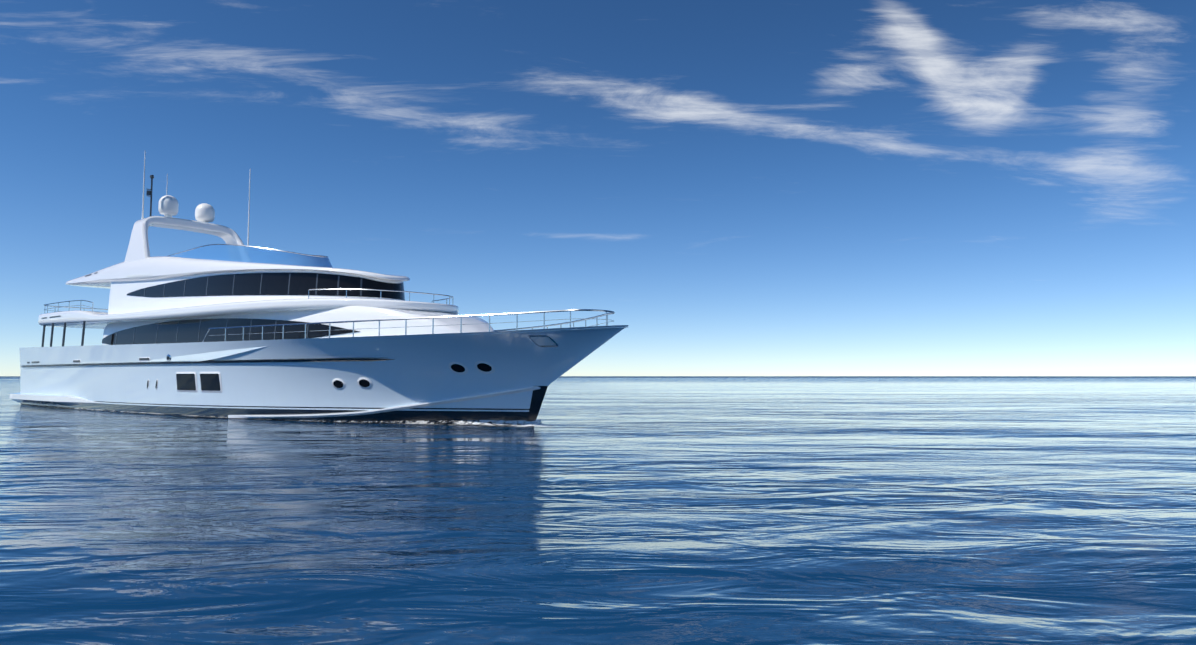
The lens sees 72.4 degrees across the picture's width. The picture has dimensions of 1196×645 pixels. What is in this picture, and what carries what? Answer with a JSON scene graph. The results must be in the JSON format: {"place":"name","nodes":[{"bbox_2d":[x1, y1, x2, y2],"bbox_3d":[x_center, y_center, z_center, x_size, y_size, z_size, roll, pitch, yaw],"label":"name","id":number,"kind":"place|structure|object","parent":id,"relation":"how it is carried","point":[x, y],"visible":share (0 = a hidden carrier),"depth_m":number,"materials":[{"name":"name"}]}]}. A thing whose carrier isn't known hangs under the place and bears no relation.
{"place":"outdoors","nodes":[
{"label":"outdoors","id":0,"kind":"place"},
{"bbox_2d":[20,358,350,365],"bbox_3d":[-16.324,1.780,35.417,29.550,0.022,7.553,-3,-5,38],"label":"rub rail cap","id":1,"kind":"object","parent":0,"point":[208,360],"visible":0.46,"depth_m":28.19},
{"bbox_2d":[166,335,557,360],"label":"hull chrome trim","id":2,"kind":"structure","parent":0,"point":[556,344],"depth_m":22.56,"materials":[{"name":"silver metal"}]},
{"bbox_2d":[0,376,1195,644],"bbox_3d":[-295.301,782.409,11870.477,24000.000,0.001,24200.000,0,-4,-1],"label":"sea","id":3,"kind":"structure","parent":0,"point":[832,510],"depth_m":8.32,"materials":[{"name":"blue liquid"}]},
{"bbox_2d":[42,405,552,426],"bbox_3d":[-13.744,3.540,33.239,32.250,0.188,7.507,-3,-5,38],"label":"waterline foam","id":4,"kind":"object","parent":3,"relation":"on","point":[526,423],"visible":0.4,"depth_m":23.93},
{"bbox_2d":[19,325,628,425],"bbox_3d":[-13.549,2.418,33.158,36.748,3.400,7.642,-3,-5,38],"label":"hull","id":5,"kind":"object","parent":3,"relation":"on","point":[417,370],"visible":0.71,"depth_m":25.55,"materials":[{"name":"paint"}]},
{"bbox_2d":[10,392,101,405],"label":"swim platform","id":6,"kind":"structure","parent":5,"relation":"attached to","point":[57,399],"depth_m":37.80,"materials":[{"name":"white"}]},
{"bbox_2d":[41,321,85,346],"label":"support posts","id":7,"kind":"object","parent":5,"relation":"on","point":[64,332],"visible":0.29,"depth_m":37.76,"materials":[{"name":"grey metal"}]},
{"bbox_2d":[27,356,169,387],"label":"hull vents","id":8,"kind":"object","parent":5,"relation":"attached to","point":[168,357],"visible":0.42,"depth_m":31.67,"materials":[{"name":"black metal"}]},
{"bbox_2d":[21,358,394,366],"bbox_3d":[-16.257,1.832,35.361,29.780,0.085,7.537,-3,-5,38],"label":"rub rail","id":9,"kind":"object","parent":5,"relation":"on","point":[291,360],"visible":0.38,"depth_m":27.86,"materials":[{"name":"white"}]},
{"bbox_2d":[102,306,493,344],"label":"deck house","id":10,"kind":"structure","parent":5,"relation":"on","point":[350,313],"depth_m":25.78,"materials":[{"name":"white"}]},
{"bbox_2d":[102,318,359,344],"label":"main deck windows","id":11,"kind":"structure","parent":10,"relation":"attached to","point":[188,331],"depth_m":29.91,"materials":[{"name":"black glass"}]},
{"bbox_2d":[38,298,458,328],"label":"deck slab","id":12,"kind":"structure","parent":10,"relation":"on","point":[94,319],"depth_m":28.75,"materials":[{"name":"white plastic"}]},
{"bbox_2d":[44,300,107,313],"bbox_3d":[-23.276,-0.486,41.124,6.867,0.716,6.404,-3,-5,38],"label":"aft deck railing","id":13,"kind":"object","parent":12,"relation":"on","point":[69,307],"visible":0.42,"depth_m":39.15,"materials":[{"name":"silver metal"}]},
{"bbox_2d":[108,270,403,313],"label":"deck house","id":14,"kind":"structure","parent":12,"relation":"on","point":[121,301],"depth_m":32.79,"materials":[{"name":"white"}]},
{"bbox_2d":[65,256,409,288],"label":"upper deck roof","id":15,"kind":"structure","parent":14,"relation":"on","point":[156,268],"depth_m":32.84,"materials":[{"name":"white"}]},
{"bbox_2d":[124,216,243,261],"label":"radar arch","id":16,"kind":"structure","parent":15,"relation":"on","point":[138,247],"depth_m":37.03,"materials":[{"name":"white"}]},
{"bbox_2d":[146,175,153,216],"bbox_3d":[-20.169,-5.719,36.745,0.180,1.910,0.306,-3,-5,38],"label":"light mast","id":17,"kind":"object","parent":16,"relation":"on","point":[149,192],"visible":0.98,"depth_m":36.76,"materials":[{"name":"grey metal"}]},
{"bbox_2d":[158,195,214,222],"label":"radar domes","id":18,"kind":"structure","parent":16,"relation":"on","point":[168,205],"depth_m":37.37,"materials":[{"name":"white plastic"}]},
{"bbox_2d":[142,151,250,245],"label":"antennas","id":19,"kind":"object","parent":15,"relation":"on","point":[166,194],"visible":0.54,"depth_m":37.81,"materials":[{"name":"white"}]},
{"bbox_2d":[168,244,327,257],"bbox_3d":[-14.165,-2.685,33.986,8.473,0.652,4.093,-3,-5,38],"label":"windscreen rail","id":20,"kind":"object","parent":15,"relation":"on","point":[255,247],"visible":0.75,"depth_m":31.59,"materials":[{"name":"silver metal"}]},
{"bbox_2d":[171,245,332,267],"bbox_3d":[-14.057,-2.379,33.879,8.750,1.238,4.640,-3,-5,38],"label":"windshield","id":21,"kind":"object","parent":15,"relation":"on","point":[236,253],"visible":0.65,"depth_m":31.30,"materials":[{"name":"glass"}]},
{"bbox_2d":[127,273,404,300],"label":"upper deck windows","id":22,"kind":"structure","parent":14,"relation":"attached to","point":[271,284],"depth_m":29.02,"materials":[{"name":"black glass"}]},
{"bbox_2d":[308,289,452,303],"bbox_3d":[-6.640,-0.794,27.846,3.212,0.456,5.208,-3,-5,38],"label":"upper deck railing","id":23,"kind":"object","parent":12,"relation":"on","point":[449,298],"visible":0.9,"depth_m":26.45,"materials":[{"name":"silver metal"}]},
{"bbox_2d":[115,273,404,344],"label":"window mullions","id":24,"kind":"object","parent":10,"relation":"on","point":[260,294],"depth_m":28.63,"materials":[{"name":"grey"}]},
{"bbox_2d":[73,337,554,392],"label":"window frames","id":25,"kind":"structure","parent":5,"relation":"attached to","point":[543,341],"depth_m":25.01,"materials":[{"name":"silver metal"}]},
{"bbox_2d":[176,363,491,390],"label":"hull windows","id":26,"kind":"structure","parent":5,"relation":"in","point":[210,382],"depth_m":28.74,"materials":[{"name":"black glass"}]},
{"bbox_2d":[228,386,540,417],"bbox_3d":[-6.141,2.640,27.221,11.700,1.194,6.657,-3,-5,38],"label":"spray rail","id":27,"kind":"object","parent":5,"relation":"on","point":[500,393],"visible":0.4,"depth_m":24.84,"materials":[{"name":"white"}]},
{"bbox_2d":[202,309,614,341],"bbox_3d":[-5.726,0.294,27.044,15.292,0.638,7.422,-3,-5,38],"label":"bow rail","id":28,"kind":"object","parent":5,"relation":"on","point":[489,323],"visible":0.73,"depth_m":23.59,"materials":[{"name":"silver metal"}]},
{"bbox_2d":[527,386,547,424],"bbox_3d":[-1.772,2.520,23.736,0.862,1.360,0.380,-3,-5,38],"label":"bow stem","id":29,"kind":"object","parent":5,"relation":"on","point":[538,395],"visible":0.81,"depth_m":23.66,"materials":[{"name":"black metal"}]},
{"bbox_2d":[0,0,1195,375],"label":"sky","id":30,"kind":"structure","parent":0,"point":[748,187],"materials":[{"name":"blue"}]}
]}

